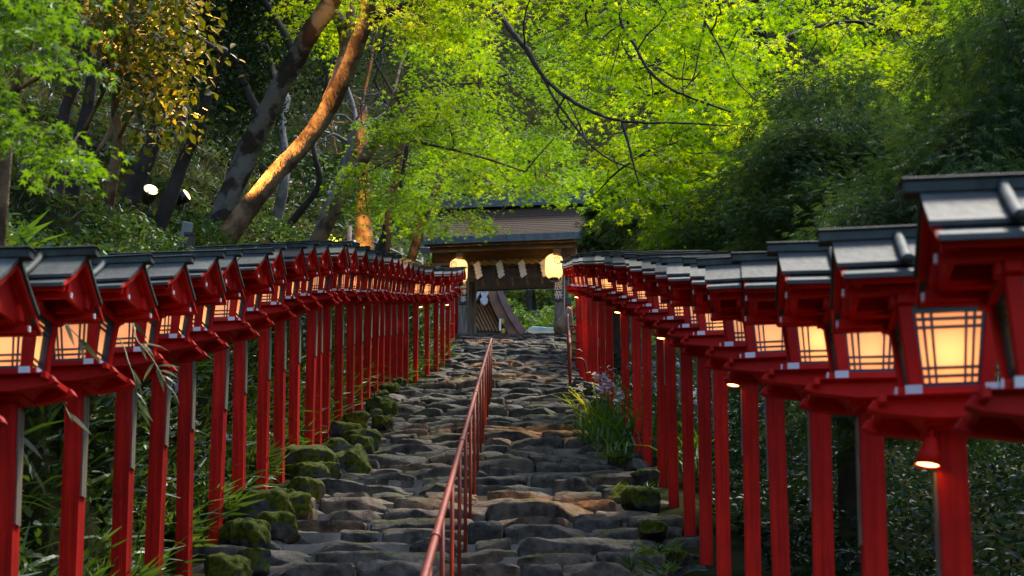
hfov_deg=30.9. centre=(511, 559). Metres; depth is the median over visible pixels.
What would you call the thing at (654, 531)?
mossy rock
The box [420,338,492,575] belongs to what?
handrail
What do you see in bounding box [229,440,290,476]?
fern
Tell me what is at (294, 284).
window
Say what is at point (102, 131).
slope undergrowth
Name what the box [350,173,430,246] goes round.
maple tree
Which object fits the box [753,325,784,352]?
window
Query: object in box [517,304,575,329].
maple tree
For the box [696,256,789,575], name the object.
post lantern
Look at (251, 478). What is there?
bank grass
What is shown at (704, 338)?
post lantern
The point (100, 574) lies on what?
bamboo grass
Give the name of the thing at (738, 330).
window
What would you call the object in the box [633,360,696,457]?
iris plant
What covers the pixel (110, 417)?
bamboo grass
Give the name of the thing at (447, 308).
post lantern
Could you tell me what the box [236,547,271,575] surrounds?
mossy rock
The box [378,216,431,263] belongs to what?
maple tree
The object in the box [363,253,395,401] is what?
post lantern
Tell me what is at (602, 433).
iris plant
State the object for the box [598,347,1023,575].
side undergrowth
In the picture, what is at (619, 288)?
window
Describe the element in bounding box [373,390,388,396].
mossy rock
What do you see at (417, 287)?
window
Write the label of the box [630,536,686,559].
fern
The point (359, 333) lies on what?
post lantern
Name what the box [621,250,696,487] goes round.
post lantern
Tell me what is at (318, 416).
post lantern
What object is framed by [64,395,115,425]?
bamboo grass
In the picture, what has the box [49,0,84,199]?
thin tree
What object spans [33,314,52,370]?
window
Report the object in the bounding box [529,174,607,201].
maple tree
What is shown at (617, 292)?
post lantern
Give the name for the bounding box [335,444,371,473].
mossy rock
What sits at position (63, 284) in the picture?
post lantern
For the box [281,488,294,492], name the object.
mossy rock
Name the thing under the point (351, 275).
window
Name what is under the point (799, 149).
conifer tree
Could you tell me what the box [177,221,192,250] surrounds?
cable box
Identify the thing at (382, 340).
post lantern
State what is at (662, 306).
window
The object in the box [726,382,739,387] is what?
path lamp
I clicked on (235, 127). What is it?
evergreen tree
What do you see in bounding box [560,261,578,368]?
post lantern
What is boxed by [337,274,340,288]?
window
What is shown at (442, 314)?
post lantern
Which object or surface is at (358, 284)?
post lantern
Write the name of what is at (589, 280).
window
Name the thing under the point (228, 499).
fern
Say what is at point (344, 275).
window
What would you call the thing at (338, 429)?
mossy rock
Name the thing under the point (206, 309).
window
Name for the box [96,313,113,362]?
window
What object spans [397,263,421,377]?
post lantern
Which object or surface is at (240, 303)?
window
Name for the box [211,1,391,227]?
thin tree
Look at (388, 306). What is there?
post lantern
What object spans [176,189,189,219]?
floodlight
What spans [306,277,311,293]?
window
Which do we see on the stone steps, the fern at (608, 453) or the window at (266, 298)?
the fern at (608, 453)
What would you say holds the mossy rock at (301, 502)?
on the stone steps
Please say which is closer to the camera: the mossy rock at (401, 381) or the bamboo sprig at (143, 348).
the bamboo sprig at (143, 348)
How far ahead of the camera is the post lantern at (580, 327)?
39.54 m
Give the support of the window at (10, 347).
in the post lantern at (63, 284)
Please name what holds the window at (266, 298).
in the post lantern at (275, 308)
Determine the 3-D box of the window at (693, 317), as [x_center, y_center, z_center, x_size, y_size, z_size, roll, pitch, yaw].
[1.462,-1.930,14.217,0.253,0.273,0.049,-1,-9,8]
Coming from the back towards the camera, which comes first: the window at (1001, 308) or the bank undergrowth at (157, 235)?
the bank undergrowth at (157, 235)
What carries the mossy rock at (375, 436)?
on the stone steps
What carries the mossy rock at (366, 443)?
on the stone steps
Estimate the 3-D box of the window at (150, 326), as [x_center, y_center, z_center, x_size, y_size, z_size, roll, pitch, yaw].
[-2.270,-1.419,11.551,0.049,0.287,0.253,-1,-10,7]
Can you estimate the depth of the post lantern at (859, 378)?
7.52 m
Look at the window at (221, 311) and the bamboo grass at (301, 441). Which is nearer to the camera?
the window at (221, 311)
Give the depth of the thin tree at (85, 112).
17.95 m
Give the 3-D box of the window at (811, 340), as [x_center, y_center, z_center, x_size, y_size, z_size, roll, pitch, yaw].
[1.453,-1.054,8.768,0.253,0.273,0.049,-1,-9,7]
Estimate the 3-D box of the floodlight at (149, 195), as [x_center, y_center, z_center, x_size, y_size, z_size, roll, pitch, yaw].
[-3.486,-3.422,17.800,0.151,0.368,0.199,5,-10,-31]
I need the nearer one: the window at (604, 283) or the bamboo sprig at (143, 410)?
the bamboo sprig at (143, 410)
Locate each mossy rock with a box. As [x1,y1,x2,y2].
[203,553,251,575]
[218,518,270,547]
[226,488,294,521]
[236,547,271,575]
[254,509,300,543]
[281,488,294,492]
[285,443,339,475]
[286,476,324,503]
[286,490,314,521]
[290,461,330,480]
[318,461,340,479]
[321,437,352,452]
[327,421,361,438]
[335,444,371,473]
[337,411,370,428]
[342,429,380,452]
[347,434,373,453]
[365,398,371,411]
[369,397,398,416]
[369,408,382,416]
[371,415,392,430]
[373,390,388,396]
[381,382,400,394]
[393,377,407,386]
[583,388,598,395]
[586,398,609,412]
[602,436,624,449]
[607,450,636,466]
[621,484,661,513]
[632,468,659,488]
[636,519,667,541]
[665,547,690,566]
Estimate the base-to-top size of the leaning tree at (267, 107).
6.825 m
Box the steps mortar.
[266,335,675,575]
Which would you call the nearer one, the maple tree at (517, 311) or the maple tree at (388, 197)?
the maple tree at (517, 311)
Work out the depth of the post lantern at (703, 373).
14.15 m
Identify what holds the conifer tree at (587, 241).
on the hillside ground at (738, 564)
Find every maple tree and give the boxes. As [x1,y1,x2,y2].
[0,0,135,245]
[85,1,106,73]
[157,0,332,115]
[215,0,836,244]
[270,144,338,174]
[298,154,353,198]
[310,6,642,243]
[311,162,415,231]
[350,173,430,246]
[370,180,419,232]
[371,68,611,260]
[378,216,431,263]
[388,146,526,199]
[425,136,566,190]
[450,298,539,329]
[505,289,574,322]
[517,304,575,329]
[521,293,655,342]
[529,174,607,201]
[532,290,536,323]
[546,0,1000,439]
[575,166,667,212]
[727,85,937,143]
[803,0,1020,131]
[808,36,992,131]
[897,69,1021,138]
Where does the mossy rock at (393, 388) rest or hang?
on the hillside ground at (738, 564)
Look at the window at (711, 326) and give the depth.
13.01 m
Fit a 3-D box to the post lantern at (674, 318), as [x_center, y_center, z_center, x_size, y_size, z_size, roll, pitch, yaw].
[1.474,-1.352,15.599,0.820,2.535,0.648,-1,-9,5]
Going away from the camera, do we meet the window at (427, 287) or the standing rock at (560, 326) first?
the window at (427, 287)
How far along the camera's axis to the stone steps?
18.23 m
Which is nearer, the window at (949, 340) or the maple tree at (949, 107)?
the window at (949, 340)
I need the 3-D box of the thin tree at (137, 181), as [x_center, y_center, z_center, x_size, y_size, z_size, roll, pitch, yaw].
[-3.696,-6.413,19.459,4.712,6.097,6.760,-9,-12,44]
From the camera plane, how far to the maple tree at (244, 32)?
47.42 m
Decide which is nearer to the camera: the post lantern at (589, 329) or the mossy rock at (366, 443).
the mossy rock at (366, 443)
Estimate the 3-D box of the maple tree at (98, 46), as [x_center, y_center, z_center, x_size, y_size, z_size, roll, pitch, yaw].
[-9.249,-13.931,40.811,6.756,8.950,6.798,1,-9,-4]
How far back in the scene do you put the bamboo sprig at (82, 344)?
9.10 m
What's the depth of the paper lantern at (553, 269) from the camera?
55.35 m
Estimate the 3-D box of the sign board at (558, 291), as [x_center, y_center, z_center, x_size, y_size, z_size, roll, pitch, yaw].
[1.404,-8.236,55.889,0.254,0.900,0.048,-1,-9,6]
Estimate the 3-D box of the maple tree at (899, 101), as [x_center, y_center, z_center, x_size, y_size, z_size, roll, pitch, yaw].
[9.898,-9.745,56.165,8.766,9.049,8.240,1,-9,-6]
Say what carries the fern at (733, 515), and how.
on the hillside ground at (738, 564)
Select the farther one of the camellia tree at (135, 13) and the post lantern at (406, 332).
the post lantern at (406, 332)
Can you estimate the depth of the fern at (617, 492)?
17.18 m
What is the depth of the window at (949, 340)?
6.09 m
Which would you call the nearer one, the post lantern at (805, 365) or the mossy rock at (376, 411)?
the post lantern at (805, 365)
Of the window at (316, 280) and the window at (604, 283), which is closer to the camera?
the window at (316, 280)
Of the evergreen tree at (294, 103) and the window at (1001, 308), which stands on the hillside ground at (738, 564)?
the evergreen tree at (294, 103)
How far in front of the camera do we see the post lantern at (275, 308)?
17.84 m
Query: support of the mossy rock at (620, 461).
on the steps mortar
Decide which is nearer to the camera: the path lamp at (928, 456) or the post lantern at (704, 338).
the path lamp at (928, 456)
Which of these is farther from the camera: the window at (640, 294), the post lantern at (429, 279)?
the post lantern at (429, 279)
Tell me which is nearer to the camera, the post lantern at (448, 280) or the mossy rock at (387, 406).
the mossy rock at (387, 406)
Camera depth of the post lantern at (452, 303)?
51.25 m
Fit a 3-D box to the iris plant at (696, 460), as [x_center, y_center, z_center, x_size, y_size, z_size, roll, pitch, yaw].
[1.823,-1.330,18.990,0.956,0.971,1.303,-6,-11,32]
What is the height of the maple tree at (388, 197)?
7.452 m
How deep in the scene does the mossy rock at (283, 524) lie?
15.05 m
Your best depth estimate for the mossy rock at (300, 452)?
19.29 m
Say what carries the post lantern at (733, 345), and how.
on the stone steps
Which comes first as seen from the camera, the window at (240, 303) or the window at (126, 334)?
the window at (126, 334)
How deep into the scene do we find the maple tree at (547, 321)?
84.70 m
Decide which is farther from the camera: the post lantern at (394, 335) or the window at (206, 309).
the post lantern at (394, 335)
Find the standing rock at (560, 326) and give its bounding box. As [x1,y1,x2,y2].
[553,306,573,334]
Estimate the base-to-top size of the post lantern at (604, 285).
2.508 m
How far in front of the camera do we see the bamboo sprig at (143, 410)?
10.25 m
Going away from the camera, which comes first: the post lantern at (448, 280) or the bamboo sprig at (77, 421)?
the bamboo sprig at (77, 421)
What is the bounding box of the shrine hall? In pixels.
[436,266,525,333]
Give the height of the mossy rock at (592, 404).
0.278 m
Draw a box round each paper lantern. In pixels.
[450,256,467,285]
[545,251,562,281]
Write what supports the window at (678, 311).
in the post lantern at (674, 318)
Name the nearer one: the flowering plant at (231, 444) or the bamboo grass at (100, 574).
the bamboo grass at (100, 574)
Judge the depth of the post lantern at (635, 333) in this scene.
21.79 m
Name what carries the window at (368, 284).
in the post lantern at (359, 333)
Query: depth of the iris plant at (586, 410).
23.82 m
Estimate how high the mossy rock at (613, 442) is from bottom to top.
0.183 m
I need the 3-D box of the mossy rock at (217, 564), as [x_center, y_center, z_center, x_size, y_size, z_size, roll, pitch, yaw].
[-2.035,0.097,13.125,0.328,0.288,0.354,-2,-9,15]
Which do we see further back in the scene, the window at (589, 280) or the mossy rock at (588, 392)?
the window at (589, 280)
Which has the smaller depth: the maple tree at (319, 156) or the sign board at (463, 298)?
the sign board at (463, 298)
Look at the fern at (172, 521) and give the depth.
13.65 m
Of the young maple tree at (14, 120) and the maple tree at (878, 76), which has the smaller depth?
the young maple tree at (14, 120)
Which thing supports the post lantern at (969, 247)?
on the hillside ground at (738, 564)
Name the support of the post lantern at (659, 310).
on the hillside ground at (738, 564)
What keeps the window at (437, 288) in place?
in the post lantern at (448, 280)
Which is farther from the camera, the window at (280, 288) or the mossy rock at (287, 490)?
the window at (280, 288)
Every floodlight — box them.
[141,184,158,218]
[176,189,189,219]
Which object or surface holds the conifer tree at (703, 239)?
on the hillside ground at (738, 564)
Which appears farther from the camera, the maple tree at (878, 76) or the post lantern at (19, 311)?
the maple tree at (878, 76)
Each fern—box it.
[85,549,174,575]
[134,499,215,550]
[193,479,264,522]
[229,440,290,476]
[583,442,637,462]
[608,480,667,498]
[617,554,700,575]
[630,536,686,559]
[697,502,769,521]
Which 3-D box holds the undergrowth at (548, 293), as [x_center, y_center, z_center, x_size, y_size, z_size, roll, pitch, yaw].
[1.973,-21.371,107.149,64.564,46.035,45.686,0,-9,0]
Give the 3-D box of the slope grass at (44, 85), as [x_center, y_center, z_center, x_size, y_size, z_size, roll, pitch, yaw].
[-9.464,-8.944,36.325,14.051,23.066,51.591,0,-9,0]
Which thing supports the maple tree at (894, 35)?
on the hillside ground at (738, 564)
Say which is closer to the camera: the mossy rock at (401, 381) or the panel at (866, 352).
the panel at (866, 352)
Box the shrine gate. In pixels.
[421,186,595,333]
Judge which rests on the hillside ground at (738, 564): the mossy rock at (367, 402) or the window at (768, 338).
the mossy rock at (367, 402)
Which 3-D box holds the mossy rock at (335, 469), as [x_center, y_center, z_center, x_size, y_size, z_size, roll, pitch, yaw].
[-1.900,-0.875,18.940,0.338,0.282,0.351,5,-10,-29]
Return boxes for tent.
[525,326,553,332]
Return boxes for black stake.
[184,232,195,250]
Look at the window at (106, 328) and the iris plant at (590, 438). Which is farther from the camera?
the iris plant at (590, 438)
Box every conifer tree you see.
[574,179,681,366]
[599,161,779,467]
[668,53,1023,575]
[778,0,1023,240]
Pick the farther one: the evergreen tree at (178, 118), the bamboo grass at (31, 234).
the evergreen tree at (178, 118)
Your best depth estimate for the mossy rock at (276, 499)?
15.69 m
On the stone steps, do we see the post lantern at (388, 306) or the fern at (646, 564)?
the fern at (646, 564)
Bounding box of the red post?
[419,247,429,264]
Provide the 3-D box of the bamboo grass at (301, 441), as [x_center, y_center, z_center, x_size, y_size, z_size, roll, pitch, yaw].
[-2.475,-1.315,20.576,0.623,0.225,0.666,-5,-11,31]
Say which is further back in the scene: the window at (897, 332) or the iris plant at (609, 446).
the iris plant at (609, 446)
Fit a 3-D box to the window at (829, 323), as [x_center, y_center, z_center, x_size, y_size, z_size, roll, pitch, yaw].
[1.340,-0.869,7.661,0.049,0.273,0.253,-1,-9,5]
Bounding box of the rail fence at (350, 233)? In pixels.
[347,226,422,305]
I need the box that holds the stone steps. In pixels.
[192,333,705,575]
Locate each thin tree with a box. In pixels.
[39,0,227,240]
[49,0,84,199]
[65,1,226,201]
[120,0,202,207]
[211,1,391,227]
[214,0,394,225]
[283,0,510,249]
[302,0,441,351]
[309,0,530,252]
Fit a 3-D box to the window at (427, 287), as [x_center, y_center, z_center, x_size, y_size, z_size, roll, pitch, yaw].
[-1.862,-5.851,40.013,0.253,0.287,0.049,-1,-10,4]
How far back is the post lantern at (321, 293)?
21.21 m
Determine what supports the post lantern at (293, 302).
on the hillside ground at (738, 564)
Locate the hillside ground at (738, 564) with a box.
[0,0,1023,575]
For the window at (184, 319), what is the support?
in the post lantern at (209, 289)
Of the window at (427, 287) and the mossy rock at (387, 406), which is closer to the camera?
the mossy rock at (387, 406)
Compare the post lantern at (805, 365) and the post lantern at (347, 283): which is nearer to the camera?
the post lantern at (805, 365)
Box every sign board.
[459,280,466,304]
[555,276,562,300]
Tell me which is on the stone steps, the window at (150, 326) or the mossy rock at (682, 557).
the mossy rock at (682, 557)
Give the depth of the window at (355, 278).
25.95 m
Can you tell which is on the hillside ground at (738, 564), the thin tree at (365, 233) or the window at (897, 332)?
the thin tree at (365, 233)
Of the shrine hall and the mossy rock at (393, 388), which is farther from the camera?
the shrine hall
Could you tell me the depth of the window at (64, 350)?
10.09 m
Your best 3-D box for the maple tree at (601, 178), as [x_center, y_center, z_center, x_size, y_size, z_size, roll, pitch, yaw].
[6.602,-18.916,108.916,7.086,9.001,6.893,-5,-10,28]
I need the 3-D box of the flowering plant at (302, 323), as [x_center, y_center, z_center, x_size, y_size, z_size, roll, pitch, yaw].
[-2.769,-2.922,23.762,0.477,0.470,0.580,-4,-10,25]
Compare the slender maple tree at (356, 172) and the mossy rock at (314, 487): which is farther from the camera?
the slender maple tree at (356, 172)
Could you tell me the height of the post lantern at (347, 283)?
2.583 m
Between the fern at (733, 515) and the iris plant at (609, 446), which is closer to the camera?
the fern at (733, 515)
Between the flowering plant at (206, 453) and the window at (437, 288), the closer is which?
the flowering plant at (206, 453)
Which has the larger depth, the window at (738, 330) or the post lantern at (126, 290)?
the window at (738, 330)
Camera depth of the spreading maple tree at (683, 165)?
24.02 m
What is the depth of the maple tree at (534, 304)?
98.22 m
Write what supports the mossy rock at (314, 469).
on the hillside ground at (738, 564)
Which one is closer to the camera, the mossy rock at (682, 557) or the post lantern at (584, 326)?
the mossy rock at (682, 557)
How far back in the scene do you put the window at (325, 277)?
21.42 m
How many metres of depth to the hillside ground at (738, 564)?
27.77 m
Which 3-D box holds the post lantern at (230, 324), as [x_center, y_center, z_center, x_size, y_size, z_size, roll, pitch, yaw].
[-2.377,-1.280,15.082,0.820,2.578,0.648,-1,-10,8]
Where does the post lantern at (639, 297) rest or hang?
on the stone steps
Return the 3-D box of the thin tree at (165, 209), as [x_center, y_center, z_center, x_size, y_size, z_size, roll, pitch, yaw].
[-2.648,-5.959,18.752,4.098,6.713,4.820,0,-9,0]
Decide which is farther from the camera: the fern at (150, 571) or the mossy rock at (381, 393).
the mossy rock at (381, 393)
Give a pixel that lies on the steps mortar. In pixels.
(316, 538)
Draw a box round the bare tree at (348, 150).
[303,88,387,237]
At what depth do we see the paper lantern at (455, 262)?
55.69 m
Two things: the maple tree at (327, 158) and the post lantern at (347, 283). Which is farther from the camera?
the maple tree at (327, 158)
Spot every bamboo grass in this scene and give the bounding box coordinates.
[6,210,65,246]
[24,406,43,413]
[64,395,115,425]
[83,564,119,575]
[93,394,149,432]
[285,432,313,444]
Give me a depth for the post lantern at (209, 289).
12.42 m
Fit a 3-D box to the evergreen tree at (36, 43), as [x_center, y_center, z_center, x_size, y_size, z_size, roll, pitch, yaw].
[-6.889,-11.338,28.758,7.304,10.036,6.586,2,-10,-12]
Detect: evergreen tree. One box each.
[33,0,58,69]
[111,0,311,115]
[141,0,256,135]
[195,7,381,140]
[203,0,343,145]
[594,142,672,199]
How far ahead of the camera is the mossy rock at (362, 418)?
23.66 m
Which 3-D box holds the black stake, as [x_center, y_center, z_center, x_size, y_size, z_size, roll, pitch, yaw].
[-3.155,-2.816,18.106,0.100,0.770,0.100,0,-9,0]
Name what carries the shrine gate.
on the court pavement
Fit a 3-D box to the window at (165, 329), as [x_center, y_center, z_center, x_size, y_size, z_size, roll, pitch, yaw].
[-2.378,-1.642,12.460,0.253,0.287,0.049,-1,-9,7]
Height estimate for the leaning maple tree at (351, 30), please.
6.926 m
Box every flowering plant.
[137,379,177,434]
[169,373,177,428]
[198,440,240,487]
[225,433,253,464]
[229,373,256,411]
[300,343,305,370]
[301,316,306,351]
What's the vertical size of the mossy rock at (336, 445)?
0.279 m
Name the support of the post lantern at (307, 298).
on the hillside ground at (738, 564)
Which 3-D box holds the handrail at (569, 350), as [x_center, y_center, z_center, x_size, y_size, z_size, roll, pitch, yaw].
[1.534,-4.687,42.654,0.513,5.392,11.668,0,-9,2]
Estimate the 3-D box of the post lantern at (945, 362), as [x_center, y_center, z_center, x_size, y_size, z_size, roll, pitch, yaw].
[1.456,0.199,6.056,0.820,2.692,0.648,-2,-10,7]
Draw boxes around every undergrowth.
[0,7,423,262]
[6,202,450,575]
[323,13,990,337]
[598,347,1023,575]
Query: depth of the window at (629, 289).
21.85 m
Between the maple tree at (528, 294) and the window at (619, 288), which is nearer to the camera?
the window at (619, 288)
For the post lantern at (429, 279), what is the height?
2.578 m
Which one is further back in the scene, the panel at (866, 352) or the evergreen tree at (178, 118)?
the evergreen tree at (178, 118)
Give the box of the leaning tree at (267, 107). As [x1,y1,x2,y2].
[125,0,358,229]
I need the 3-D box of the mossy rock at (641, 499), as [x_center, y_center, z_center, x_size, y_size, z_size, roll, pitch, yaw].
[1.178,-0.539,16.802,0.347,0.287,0.336,3,-10,-21]
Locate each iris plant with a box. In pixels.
[540,408,618,444]
[542,365,621,430]
[561,367,642,438]
[567,381,656,449]
[592,430,640,457]
[597,360,695,437]
[632,385,734,479]
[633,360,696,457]
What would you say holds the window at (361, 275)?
in the post lantern at (358, 284)
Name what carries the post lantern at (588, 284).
on the stone steps
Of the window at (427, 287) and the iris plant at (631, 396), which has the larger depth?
the window at (427, 287)
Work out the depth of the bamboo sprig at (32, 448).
9.55 m
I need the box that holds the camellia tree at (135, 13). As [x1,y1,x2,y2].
[41,0,245,219]
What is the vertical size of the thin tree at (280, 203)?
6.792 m
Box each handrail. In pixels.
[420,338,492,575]
[567,314,587,384]
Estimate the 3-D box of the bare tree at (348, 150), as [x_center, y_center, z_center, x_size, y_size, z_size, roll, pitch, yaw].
[-2.737,-6.209,30.020,1.643,3.454,2.648,0,-9,0]
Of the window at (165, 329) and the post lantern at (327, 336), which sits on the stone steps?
the post lantern at (327, 336)
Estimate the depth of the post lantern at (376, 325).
30.04 m
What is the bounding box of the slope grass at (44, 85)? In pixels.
[0,1,409,253]
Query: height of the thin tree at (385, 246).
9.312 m
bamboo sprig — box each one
[23,438,46,498]
[32,338,151,434]
[38,323,178,442]
[53,400,91,434]
[65,324,99,361]
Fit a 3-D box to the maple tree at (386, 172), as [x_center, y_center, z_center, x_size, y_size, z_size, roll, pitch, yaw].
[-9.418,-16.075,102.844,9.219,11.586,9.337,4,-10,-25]
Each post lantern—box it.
[0,245,103,575]
[0,246,41,427]
[50,253,158,575]
[107,250,226,575]
[110,254,196,575]
[175,249,244,575]
[190,247,274,545]
[196,243,287,493]
[242,240,320,482]
[256,242,308,490]
[288,241,332,446]
[304,241,349,445]
[314,241,351,444]
[322,242,359,441]
[334,246,370,420]
[346,250,380,413]
[355,252,386,409]
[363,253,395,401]
[371,255,401,393]
[378,257,405,388]
[384,259,411,382]
[391,261,415,382]
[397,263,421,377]
[403,264,426,382]
[412,266,435,381]
[421,268,444,374]
[433,268,453,371]
[439,266,466,341]
[440,268,458,365]
[445,267,463,358]
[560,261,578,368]
[561,261,582,377]
[564,259,587,381]
[567,257,591,382]
[570,255,598,382]
[576,254,605,397]
[580,253,613,407]
[592,249,650,427]
[600,249,669,451]
[609,250,672,465]
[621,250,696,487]
[624,250,710,507]
[636,251,732,535]
[650,253,730,564]
[660,254,730,575]
[682,256,760,575]
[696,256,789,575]
[731,251,834,575]
[765,241,898,575]
[816,224,998,575]
[899,172,1023,442]
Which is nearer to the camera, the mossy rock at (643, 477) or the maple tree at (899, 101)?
the mossy rock at (643, 477)
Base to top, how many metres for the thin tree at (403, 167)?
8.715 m
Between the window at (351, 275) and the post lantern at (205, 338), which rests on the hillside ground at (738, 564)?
the post lantern at (205, 338)
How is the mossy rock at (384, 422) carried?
on the stone steps
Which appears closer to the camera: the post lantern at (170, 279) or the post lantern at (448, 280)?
the post lantern at (170, 279)
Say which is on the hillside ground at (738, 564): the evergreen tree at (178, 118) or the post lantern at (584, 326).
the evergreen tree at (178, 118)
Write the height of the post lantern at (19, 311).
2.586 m
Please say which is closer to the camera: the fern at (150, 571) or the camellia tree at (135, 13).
the fern at (150, 571)
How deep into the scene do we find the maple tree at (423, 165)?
109.93 m
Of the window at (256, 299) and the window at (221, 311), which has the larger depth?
the window at (256, 299)
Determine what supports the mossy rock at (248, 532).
on the hillside ground at (738, 564)
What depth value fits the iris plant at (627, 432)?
21.55 m
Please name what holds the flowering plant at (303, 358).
on the hillside ground at (738, 564)
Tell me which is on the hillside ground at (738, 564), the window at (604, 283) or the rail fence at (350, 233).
the rail fence at (350, 233)
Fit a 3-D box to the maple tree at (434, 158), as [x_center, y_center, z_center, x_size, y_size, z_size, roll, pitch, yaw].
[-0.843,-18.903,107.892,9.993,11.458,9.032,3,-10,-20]
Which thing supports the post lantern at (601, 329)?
on the stone steps
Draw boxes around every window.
[0,337,22,367]
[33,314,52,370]
[53,323,88,360]
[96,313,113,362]
[115,323,136,348]
[144,322,156,349]
[160,316,171,334]
[178,315,188,335]
[202,306,211,328]
[214,300,230,317]
[236,292,245,318]
[254,294,259,307]
[261,294,271,302]
[277,285,283,302]
[291,282,296,296]
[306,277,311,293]
[312,277,318,290]
[323,276,327,290]
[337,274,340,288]
[340,274,345,289]
[348,273,352,288]
[352,276,356,290]
[360,275,362,290]
[367,277,370,290]
[414,284,419,293]
[424,284,430,294]
[434,286,439,293]
[587,278,592,284]
[601,279,611,288]
[615,282,622,291]
[626,285,632,295]
[637,291,645,299]
[657,296,666,309]
[674,307,683,316]
[689,307,697,324]
[704,314,723,331]
[732,320,744,342]
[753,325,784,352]
[796,327,827,363]
[828,319,836,370]
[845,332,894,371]
[895,321,907,384]
[912,306,985,386]
[996,290,1015,378]
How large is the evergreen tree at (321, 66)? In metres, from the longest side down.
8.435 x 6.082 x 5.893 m
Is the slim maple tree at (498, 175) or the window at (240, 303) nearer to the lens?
the window at (240, 303)
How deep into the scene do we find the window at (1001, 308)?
5.01 m
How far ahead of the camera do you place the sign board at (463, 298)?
56.17 m
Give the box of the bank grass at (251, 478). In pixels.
[11,219,458,575]
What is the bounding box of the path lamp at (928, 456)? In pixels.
[914,428,940,468]
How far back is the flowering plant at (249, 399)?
18.65 m
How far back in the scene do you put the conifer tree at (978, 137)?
10.44 m

